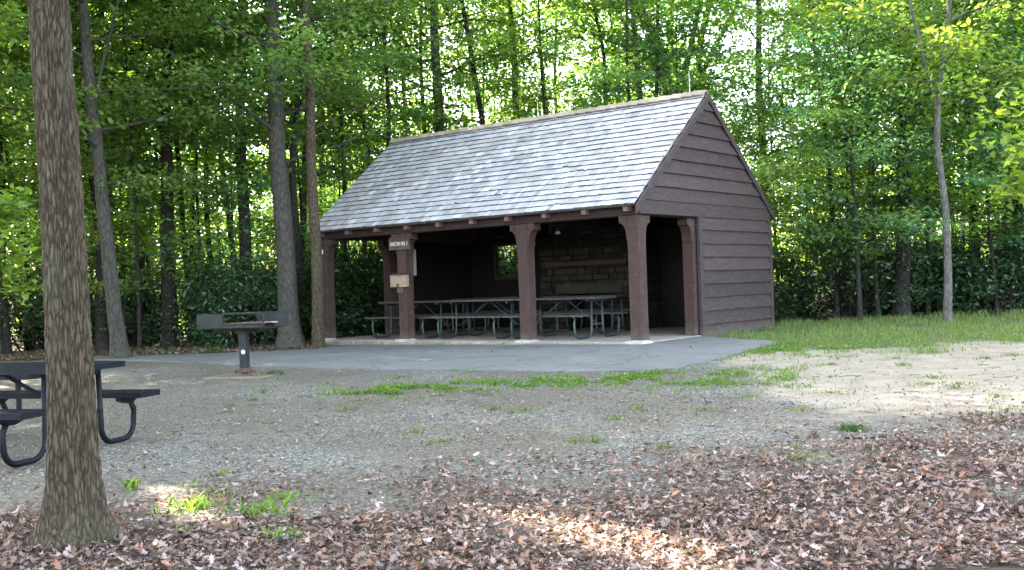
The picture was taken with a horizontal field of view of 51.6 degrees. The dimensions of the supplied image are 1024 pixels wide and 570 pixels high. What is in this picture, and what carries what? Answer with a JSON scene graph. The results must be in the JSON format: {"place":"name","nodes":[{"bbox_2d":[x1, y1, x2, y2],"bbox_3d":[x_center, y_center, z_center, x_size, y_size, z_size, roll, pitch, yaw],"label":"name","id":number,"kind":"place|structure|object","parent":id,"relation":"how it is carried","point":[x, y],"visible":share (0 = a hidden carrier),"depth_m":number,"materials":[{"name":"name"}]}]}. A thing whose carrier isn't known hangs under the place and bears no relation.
{"place":"outdoors","nodes":[
{"label":"outdoors","id":0,"kind":"place"},
{"bbox_2d":[38,336,778,372],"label":"asphalt path","id":1,"kind":"structure","parent":0,"point":[681,353],"depth_m":16.60,"materials":[{"name":"grey asphalt"}]},
{"bbox_2d":[7,0,990,273],"label":"sky","id":2,"kind":"structure","parent":0,"point":[726,40],"materials":[{"name":"white"}]},
{"bbox_2d":[0,240,1023,569],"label":"ground","id":3,"kind":"structure","parent":0,"point":[186,380],"depth_m":9.19,"materials":[{"name":"grey gravel"}]},
{"bbox_2d":[0,264,30,344],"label":"shrub","id":4,"kind":"object","parent":3,"relation":"on","point":[12,309],"visible":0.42,"depth_m":24.14,"materials":[{"name":"green plant"}]},
{"bbox_2d":[0,0,41,311],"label":"maple tree","id":5,"kind":"object","parent":3,"relation":"on","point":[10,204],"visible":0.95,"depth_m":14.51,"materials":[{"name":"green plant"}]},
{"bbox_2d":[0,257,94,351],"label":"shrub","id":6,"kind":"object","parent":3,"relation":"on","point":[27,344],"visible":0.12,"depth_m":26.71,"materials":[{"name":"green plant"}]},
{"bbox_2d":[0,0,109,110],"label":"tree","id":7,"kind":"object","parent":3,"relation":"on","point":[9,82],"visible":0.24,"depth_m":20.72,"materials":[{"name":"green plant"}]},
{"bbox_2d":[0,18,137,354],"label":"tree","id":8,"kind":"object","parent":3,"relation":"on","point":[6,343],"visible":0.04,"depth_m":23.43,"materials":[{"name":"green plant"}]},
{"bbox_2d":[0,0,140,303],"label":"understory tree","id":9,"kind":"object","parent":3,"relation":"on","point":[14,170],"visible":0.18,"depth_m":22.43,"materials":[{"name":"green plant"}]},
{"bbox_2d":[20,0,128,553],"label":"oak tree","id":10,"kind":"object","parent":3,"relation":"on","point":[75,511],"visible":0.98,"depth_m":5.79,"materials":[{"name":"brown plant"}]},
{"bbox_2d":[1,3,153,349],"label":"tree","id":11,"kind":"object","parent":3,"relation":"on","point":[38,346],"visible":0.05,"depth_m":24.95,"materials":[{"name":"green plant"}]},
{"bbox_2d":[0,225,159,346],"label":"shrub","id":12,"kind":"object","parent":3,"relation":"on","point":[36,306],"visible":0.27,"depth_m":24.33,"materials":[{"name":"green plant"}]},
{"bbox_2d":[0,360,159,467],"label":"picnic table","id":13,"kind":"object","parent":3,"relation":"on","point":[9,417],"visible":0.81,"depth_m":9.15,"materials":[{"name":"black metal"}]},
{"bbox_2d":[2,107,173,313],"bbox_3d":[-13.320,-1.568,28.661,8.265,7.030,7.800,-2,0,-28],"label":"understory tree","id":14,"kind":"object","parent":3,"relation":"on","point":[37,227],"visible":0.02,"depth_m":28.30,"materials":[{"name":"green plant"}]},
{"bbox_2d":[0,0,212,349],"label":"tree","id":15,"kind":"object","parent":3,"relation":"on","point":[101,339],"visible":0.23,"depth_m":23.47,"materials":[{"name":"green plant"}]},
{"bbox_2d":[8,4,225,278],"bbox_3d":[-11.841,-3.819,31.058,7.108,11.780,7.378,-2,0,26],"label":"understory tree","id":16,"kind":"object","parent":3,"relation":"on","point":[201,216],"visible":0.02,"depth_m":31.09,"materials":[{"name":"green plant"}]},
{"bbox_2d":[6,132,236,291],"bbox_3d":[-10.682,-1.267,28.301,7.254,6.170,6.846,-2,0,17],"label":"understory tree","id":17,"kind":"object","parent":3,"relation":"on","point":[132,246],"visible":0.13,"depth_m":27.91,"materials":[{"name":"green plant"}]},
{"bbox_2d":[0,0,260,349],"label":"understory tree","id":18,"kind":"object","parent":3,"relation":"on","point":[136,282],"visible":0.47,"depth_m":22.62,"materials":[{"name":"green plant"}]},
{"bbox_2d":[0,33,270,286],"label":"understory tree","id":19,"kind":"object","parent":3,"relation":"on","point":[81,138],"visible":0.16,"depth_m":23.47,"materials":[{"name":"green plant"}]},
{"bbox_2d":[9,1,269,298],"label":"tree","id":20,"kind":"object","parent":3,"relation":"on","point":[210,159],"visible":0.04,"depth_m":29.04,"materials":[{"name":"green plant"}]},
{"bbox_2d":[89,271,190,345],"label":"shrub","id":21,"kind":"object","parent":3,"relation":"on","point":[156,341],"visible":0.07,"depth_m":26.26,"materials":[{"name":"green plant"}]},
{"bbox_2d":[89,259,191,347],"bbox_3d":[-8.687,0.441,24.492,2.904,2.141,2.582,-2,0,-29],"label":"shrub","id":22,"kind":"object","parent":3,"relation":"on","point":[152,297],"visible":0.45,"depth_m":24.14,"materials":[{"name":"green plant"}]},
{"bbox_2d":[0,0,298,344],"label":"tree","id":23,"kind":"object","parent":3,"relation":"on","point":[130,40],"visible":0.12,"depth_m":23.60,"materials":[{"name":"green plant"}]},
{"bbox_2d":[0,0,315,358],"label":"tree","id":24,"kind":"object","parent":3,"relation":"on","point":[119,347],"visible":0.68,"depth_m":20.36,"materials":[{"name":"green plant"}]},
{"bbox_2d":[2,0,344,347],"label":"tree","id":25,"kind":"object","parent":3,"relation":"on","point":[167,282],"visible":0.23,"depth_m":23.88,"materials":[{"name":"green plant"}]},
{"bbox_2d":[0,336,355,360],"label":"leaf litter","id":26,"kind":"object","parent":3,"relation":"on","point":[21,357],"visible":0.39,"depth_m":21.67,"materials":[{"name":"brown plant"}]},
{"bbox_2d":[30,0,353,342],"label":"understory tree","id":27,"kind":"object","parent":3,"relation":"on","point":[213,237],"visible":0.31,"depth_m":24.42,"materials":[{"name":"green plant"}]},
{"bbox_2d":[155,251,277,349],"bbox_3d":[-6.310,0.353,23.644,3.225,2.162,3.055,-2,0,-5],"label":"shrub","id":28,"kind":"object","parent":3,"relation":"on","point":[201,295],"visible":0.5,"depth_m":23.20,"materials":[{"name":"green plant"}]},
{"bbox_2d":[178,267,277,348],"bbox_3d":[-5.994,0.481,23.294,2.654,1.878,2.802,-2,0,-25],"label":"shrub","id":29,"kind":"object","parent":3,"relation":"on","point":[234,296],"visible":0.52,"depth_m":22.80,"materials":[{"name":"green plant"}]},
{"bbox_2d":[150,240,306,347],"bbox_3d":[-6.415,0.186,24.590,3.552,2.514,3.749,-2,0,18],"label":"shrub","id":30,"kind":"object","parent":3,"relation":"on","point":[187,318],"visible":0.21,"depth_m":23.81,"materials":[{"name":"green plant"}]},
{"bbox_2d":[115,51,341,282],"bbox_3d":[-9.136,-3.233,33.011,7.053,10.591,8.211,-2,0,12],"label":"understory tree","id":31,"kind":"object","parent":3,"relation":"on","point":[236,217],"visible":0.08,"depth_m":32.84,"materials":[{"name":"green plant"}]},
{"bbox_2d":[196,311,288,379],"bbox_3d":[-3.761,0.905,15.185,1.241,1.020,0.726,-2,0,16],"label":"barbecue grill","id":32,"kind":"object","parent":3,"relation":"on","point":[243,330],"visible":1,"depth_m":15.10,"materials":[{"name":"metal"}]},
{"bbox_2d":[90,0,446,273],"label":"tree","id":33,"kind":"object","parent":3,"relation":"on","point":[245,245],"visible":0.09,"depth_m":26.30,"materials":[{"name":"green plant"}]},
{"bbox_2d":[148,0,419,339],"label":"tree","id":34,"kind":"object","parent":3,"relation":"on","point":[295,125],"visible":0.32,"depth_m":24.48,"materials":[{"name":"green plant"}]},
{"bbox_2d":[214,98,359,268],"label":"understory tree","id":35,"kind":"object","parent":3,"relation":"on","point":[269,202],"visible":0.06,"depth_m":37.45,"materials":[{"name":"green plant"}]},
{"bbox_2d":[129,0,446,349],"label":"tree","id":36,"kind":"object","parent":3,"relation":"on","point":[290,335],"visible":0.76,"depth_m":21.46,"materials":[{"name":"green plant"}]},
{"bbox_2d":[172,0,405,267],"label":"understory tree","id":37,"kind":"object","parent":3,"relation":"on","point":[303,234],"visible":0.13,"depth_m":28.03,"materials":[{"name":"green plant"}]},
{"bbox_2d":[247,247,383,341],"bbox_3d":[-4.690,0.200,24.750,3.492,2.341,3.308,-2,0,-35],"label":"shrub","id":38,"kind":"object","parent":3,"relation":"on","point":[338,282],"visible":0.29,"depth_m":24.35,"materials":[{"name":"green plant"}]},
{"bbox_2d":[148,0,499,347],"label":"tree","id":39,"kind":"object","parent":3,"relation":"on","point":[318,333],"visible":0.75,"depth_m":21.24,"materials":[{"name":"green plant"}]},
{"bbox_2d":[264,225,384,331],"bbox_3d":[-4.796,-0.158,27.354,4.521,3.199,4.772,-2,0,-27],"label":"shrub","id":40,"kind":"object","parent":3,"relation":"on","point":[361,258],"visible":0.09,"depth_m":26.67,"materials":[{"name":"green plant"}]},
{"bbox_2d":[229,40,429,265],"bbox_3d":[-4.773,-2.874,30.845,7.082,9.135,6.083,-2,0,13],"label":"understory tree","id":41,"kind":"object","parent":3,"relation":"on","point":[332,197],"visible":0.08,"depth_m":30.46,"materials":[{"name":"green plant"}]},
{"bbox_2d":[252,70,421,265],"bbox_3d":[-5.453,-2.789,33.358,5.837,9.320,5.624,-2,0,-31],"label":"understory tree","id":42,"kind":"object","parent":3,"relation":"on","point":[336,190],"visible":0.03,"depth_m":32.56,"materials":[{"name":"green plant"}]},
{"bbox_2d":[255,2,427,250],"bbox_3d":[-5.417,-6.280,29.736,5.646,16.020,6.251,0,2,-17],"label":"tree","id":43,"kind":"object","parent":3,"relation":"on","point":[304,198],"visible":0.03,"depth_m":29.32,"materials":[{"name":"plant"}]},
{"bbox_2d":[300,250,384,337],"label":"shrub","id":44,"kind":"object","parent":3,"relation":"on","point":[342,325],"visible":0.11,"depth_m":25.11,"materials":[{"name":"green plant"}]},
{"bbox_2d":[306,256,384,336],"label":"shrub","id":45,"kind":"object","parent":3,"relation":"on","point":[374,287],"visible":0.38,"depth_m":25.28,"materials":[{"name":"green plant"}]},
{"bbox_2d":[230,0,474,271],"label":"tree","id":46,"kind":"object","parent":3,"relation":"on","point":[298,172],"visible":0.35,"depth_m":25.67,"materials":[{"name":"green plant"}]},
{"bbox_2d":[246,0,491,257],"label":"tree","id":47,"kind":"object","parent":3,"relation":"on","point":[403,88],"visible":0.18,"depth_m":28.10,"materials":[{"name":"green plant"}]},
{"bbox_2d":[236,0,519,164],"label":"tree","id":48,"kind":"object","parent":3,"relation":"on","point":[437,83],"visible":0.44,"depth_m":26.79,"materials":[{"name":"green plant"}]},
{"bbox_2d":[342,0,524,133],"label":"tree","id":49,"kind":"object","parent":3,"relation":"on","point":[465,124],"visible":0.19,"depth_m":29.26,"materials":[{"name":"green plant"}]},
{"bbox_2d":[323,0,573,142],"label":"tree","id":50,"kind":"object","parent":3,"relation":"on","point":[435,71],"visible":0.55,"depth_m":28.76,"materials":[{"name":"green plant"}]},
{"bbox_2d":[329,0,592,254],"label":"understory tree","id":51,"kind":"object","parent":3,"relation":"on","point":[456,25],"visible":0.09,"depth_m":30.50,"materials":[{"name":"green plant"}]},
{"bbox_2d":[397,0,553,133],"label":"tree","id":52,"kind":"object","parent":3,"relation":"on","point":[497,116],"visible":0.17,"depth_m":35.02,"materials":[{"name":"green plant"}]},
{"bbox_2d":[370,0,583,134],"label":"tree","id":53,"kind":"object","parent":3,"relation":"on","point":[477,95],"visible":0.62,"depth_m":28.91,"materials":[{"name":"green plant"}]},
{"bbox_2d":[8,56,992,339],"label":"wood","id":54,"kind":"object","parent":3,"relation":"on","point":[586,96],"depth_m":52.06,"materials":[{"name":"green plant"}]},
{"bbox_2d":[0,340,1017,514],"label":"scattered leaves","id":55,"kind":"object","parent":3,"relation":"on","point":[448,486],"visible":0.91,"depth_m":8.91,"materials":[{"name":"brown plant"}]},
{"bbox_2d":[0,357,1022,559],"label":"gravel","id":56,"kind":"structure","parent":3,"relation":"on","point":[830,439],"depth_m":8.56,"materials":[{"name":"grey gravel"}]},
{"bbox_2d":[0,393,1023,569],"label":"leaf litter","id":57,"kind":"object","parent":3,"relation":"on","point":[489,559],"visible":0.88,"depth_m":5.91,"materials":[{"name":"brown plant"}]},
{"bbox_2d":[444,0,580,125],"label":"tree","id":58,"kind":"object","parent":3,"relation":"on","point":[523,66],"visible":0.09,"depth_m":42.93,"materials":[{"name":"green plant"}]},
{"bbox_2d":[425,0,607,260],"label":"tree","id":59,"kind":"object","parent":3,"relation":"on","point":[516,101],"visible":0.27,"depth_m":30.45,"materials":[{"name":"green plant"}]},
{"bbox_2d":[451,0,609,113],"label":"tree","id":60,"kind":"object","parent":3,"relation":"on","point":[537,79],"visible":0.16,"depth_m":32.66,"materials":[{"name":"green plant"}]},
{"bbox_2d":[39,364,1022,569],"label":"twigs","id":61,"kind":"object","parent":3,"relation":"on","point":[547,433],"visible":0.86,"depth_m":9.00,"materials":[{"name":"brown wood"}]},
{"bbox_2d":[461,0,614,112],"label":"tree","id":62,"kind":"object","parent":3,"relation":"on","point":[554,73],"visible":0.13,"depth_m":37.34,"materials":[{"name":"green plant"}]},
{"bbox_2d":[453,0,628,122],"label":"tree","id":63,"kind":"object","parent":3,"relation":"on","point":[572,81],"visible":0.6,"depth_m":27.46,"materials":[{"name":"green plant"}]},
{"bbox_2d":[308,78,774,344],"bbox_3d":[0.701,-1.275,22.291,8.253,5.250,5.948,-2,0,39],"label":"picnic shelter","id":64,"kind":"object","parent":3,"relation":"on","point":[659,211],"visible":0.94,"depth_m":20.81,"materials":[{"name":"wood"}]},
{"bbox_2d":[390,273,408,292],"bbox_3d":[-2.240,-0.038,21.019,0.450,0.396,0.125,-2,0,39],"label":"notice box","id":65,"kind":"object","parent":64,"relation":"attached to","point":[400,281],"visible":1,"depth_m":20.98,"materials":[{"name":"brown wood"}]},
{"bbox_2d":[365,300,477,338],"bbox_3d":[-1.895,0.709,22.185,1.830,0.755,1.520,-2,0,39],"label":"picnic table","id":66,"kind":"object","parent":64,"relation":"on","point":[421,317],"visible":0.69,"depth_m":22.02,"materials":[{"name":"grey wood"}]},
{"bbox_2d":[429,298,542,338],"bbox_3d":[-0.451,0.659,21.015,1.830,0.755,1.520,-2,0,39],"label":"picnic table","id":67,"kind":"object","parent":64,"relation":"on","point":[488,315],"visible":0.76,"depth_m":20.96,"materials":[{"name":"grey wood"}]},
{"bbox_2d":[442,297,545,332],"bbox_3d":[-0.424,0.660,23.582,1.830,0.755,1.520,-2,0,38],"label":"picnic table","id":68,"kind":"object","parent":64,"relation":"on","point":[492,311],"visible":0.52,"depth_m":23.49,"materials":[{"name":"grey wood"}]},
{"bbox_2d":[502,296,627,339],"bbox_3d":[1.000,0.610,19.851,1.830,0.755,1.520,-2,0,39],"label":"picnic table","id":69,"kind":"object","parent":64,"relation":"on","point":[574,315],"visible":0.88,"depth_m":19.63,"materials":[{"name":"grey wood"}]},
{"bbox_2d":[536,294,630,333],"bbox_3d":[1.580,0.591,21.847,1.830,0.755,1.520,-2,0,40],"label":"picnic table","id":70,"kind":"object","parent":64,"relation":"on","point":[620,296],"visible":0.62,"depth_m":21.63,"materials":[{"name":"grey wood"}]},
{"bbox_2d":[493,0,712,108],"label":"tree","id":71,"kind":"object","parent":3,"relation":"on","point":[580,37],"visible":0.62,"depth_m":27.54,"materials":[{"name":"green plant"}]},
{"bbox_2d":[538,0,702,108],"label":"tree","id":72,"kind":"object","parent":3,"relation":"on","point":[609,71],"visible":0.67,"depth_m":25.25,"materials":[{"name":"green plant"}]},
{"bbox_2d":[536,0,717,99],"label":"tree","id":73,"kind":"object","parent":3,"relation":"on","point":[563,14],"visible":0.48,"depth_m":27.93,"materials":[{"name":"green plant"}]},
{"bbox_2d":[542,2,714,103],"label":"tree","id":74,"kind":"object","parent":3,"relation":"on","point":[575,67],"visible":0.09,"depth_m":31.61,"materials":[{"name":"green plant"}]},
{"bbox_2d":[513,0,763,121],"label":"tree","id":75,"kind":"object","parent":3,"relation":"on","point":[683,84],"visible":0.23,"depth_m":29.93,"materials":[{"name":"green plant"}]},
{"bbox_2d":[308,323,1023,400],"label":"ground cover","id":76,"kind":"object","parent":3,"relation":"on","point":[638,373],"visible":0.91,"depth_m":13.05,"materials":[{"name":"green plant"}]},
{"bbox_2d":[568,0,781,96],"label":"tree","id":77,"kind":"object","parent":3,"relation":"on","point":[644,26],"visible":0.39,"depth_m":26.80,"materials":[{"name":"green plant"}]},
{"bbox_2d":[542,0,825,144],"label":"tree","id":78,"kind":"object","parent":3,"relation":"on","point":[704,65],"visible":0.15,"depth_m":31.86,"materials":[{"name":"green plant"}]},
{"bbox_2d":[563,0,817,225],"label":"understory tree","id":79,"kind":"object","parent":3,"relation":"on","point":[678,55],"visible":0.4,"depth_m":25.31,"materials":[{"name":"green plant"}]},
{"bbox_2d":[645,0,877,197],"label":"tree","id":80,"kind":"object","parent":3,"relation":"on","point":[758,43],"visible":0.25,"depth_m":27.95,"materials":[{"name":"green plant"}]},
{"bbox_2d":[684,0,891,281],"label":"understory tree","id":81,"kind":"object","parent":3,"relation":"on","point":[769,78],"visible":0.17,"depth_m":30.04,"materials":[{"name":"green plant"}]},
{"bbox_2d":[773,269,804,321],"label":"shrub","id":82,"kind":"object","parent":3,"relation":"on","point":[780,299],"visible":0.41,"depth_m":24.01,"materials":[{"name":"green plant"}]},
{"bbox_2d":[713,91,884,274],"bbox_3d":[6.519,-2.032,26.662,5.640,5.923,4.665,-2,0,-21],"label":"understory tree","id":83,"kind":"object","parent":3,"relation":"on","point":[751,128],"visible":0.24,"depth_m":26.45,"materials":[{"name":"green plant"}]},
{"bbox_2d":[713,0,891,318],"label":"tree","id":84,"kind":"object","parent":3,"relation":"on","point":[836,295],"visible":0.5,"depth_m":23.71,"materials":[{"name":"green plant"}]},
{"bbox_2d":[773,249,855,318],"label":"shrub","id":85,"kind":"object","parent":3,"relation":"on","point":[809,315],"visible":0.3,"depth_m":25.09,"materials":[{"name":"green plant"}]},
{"bbox_2d":[738,108,892,274],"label":"understory tree","id":86,"kind":"object","parent":3,"relation":"on","point":[795,238],"visible":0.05,"depth_m":31.39,"materials":[{"name":"green plant"}]},
{"bbox_2d":[724,0,975,290],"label":"understory tree","id":87,"kind":"object","parent":3,"relation":"on","point":[771,60],"visible":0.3,"depth_m":24.35,"materials":[{"name":"green plant"}]},
{"bbox_2d":[772,200,934,318],"bbox_3d":[7.714,-0.602,23.866,3.366,2.790,3.785,-2,0,0],"label":"shrub","id":88,"kind":"object","parent":3,"relation":"on","point":[848,308],"visible":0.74,"depth_m":23.44,"materials":[{"name":"green plant"}]},
{"bbox_2d":[738,0,981,253],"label":"understory tree","id":89,"kind":"object","parent":3,"relation":"on","point":[785,148],"visible":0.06,"depth_m":26.44,"materials":[{"name":"green plant"}]},
{"bbox_2d":[714,0,1016,321],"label":"sapling","id":90,"kind":"object","parent":3,"relation":"on","point":[854,218],"visible":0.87,"depth_m":21.45,"materials":[{"name":"green plant"}]},
{"bbox_2d":[723,0,1011,317],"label":"tree","id":91,"kind":"object","parent":3,"relation":"on","point":[896,306],"visible":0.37,"depth_m":23.02,"materials":[{"name":"green plant"}]},
{"bbox_2d":[727,11,1023,318],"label":"understory tree","id":92,"kind":"object","parent":3,"relation":"on","point":[821,157],"visible":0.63,"depth_m":22.10,"materials":[{"name":"green plant"}]},
{"bbox_2d":[746,0,1023,314],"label":"understory tree","id":93,"kind":"object","parent":3,"relation":"on","point":[955,199],"visible":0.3,"depth_m":23.20,"materials":[{"name":"green plant"}]},
{"bbox_2d":[802,1,1023,252],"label":"understory tree","id":94,"kind":"object","parent":3,"relation":"on","point":[933,128],"visible":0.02,"depth_m":26.25,"materials":[{"name":"green plant"}]},
{"bbox_2d":[804,0,1023,322],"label":"tree","id":95,"kind":"object","parent":3,"relation":"on","point":[961,40],"visible":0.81,"depth_m":20.24,"materials":[{"name":"green plant"}]},
{"bbox_2d":[838,228,989,315],"bbox_3d":[9.251,-0.408,24.596,3.330,2.272,3.865,-2,0,34],"label":"shrub","id":96,"kind":"object","parent":3,"relation":"on","point":[936,289],"visible":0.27,"depth_m":24.04,"materials":[{"name":"green plant"}]},
{"bbox_2d":[826,0,1023,308],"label":"understory tree","id":97,"kind":"object","parent":3,"relation":"on","point":[974,109],"visible":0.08,"depth_m":24.12,"materials":[{"name":"green plant"}]},
{"bbox_2d":[854,0,1023,313],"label":"understory tree","id":98,"kind":"object","parent":3,"relation":"on","point":[967,179],"visible":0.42,"depth_m":22.40,"materials":[{"name":"green plant"}]},
{"bbox_2d":[918,0,1023,180],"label":"understory tree","id":99,"kind":"object","parent":3,"relation":"on","point":[991,88],"visible":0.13,"depth_m":23.59,"materials":[{"name":"green plant"}]},
{"bbox_2d":[920,210,1023,313],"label":"shrub","id":100,"kind":"object","parent":3,"relation":"on","point":[977,283],"visible":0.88,"depth_m":23.21,"materials":[{"name":"green plant"}]},
{"bbox_2d":[920,50,1023,241],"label":"understory tree","id":101,"kind":"object","parent":3,"relation":"on","point":[1008,174],"visible":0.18,"depth_m":23.07,"materials":[{"name":"green plant"}]},
{"bbox_2d":[958,79,1023,210],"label":"maple tree","id":102,"kind":"object","parent":3,"relation":"on","point":[1005,139],"visible":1,"depth_m":12.75,"materials":[{"name":"green plant"}]},
{"bbox_2d":[0,308,1023,542],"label":"grass","id":103,"kind":"structure","parent":0,"point":[1015,313],"depth_m":13.56,"materials":[{"name":"green plant"}]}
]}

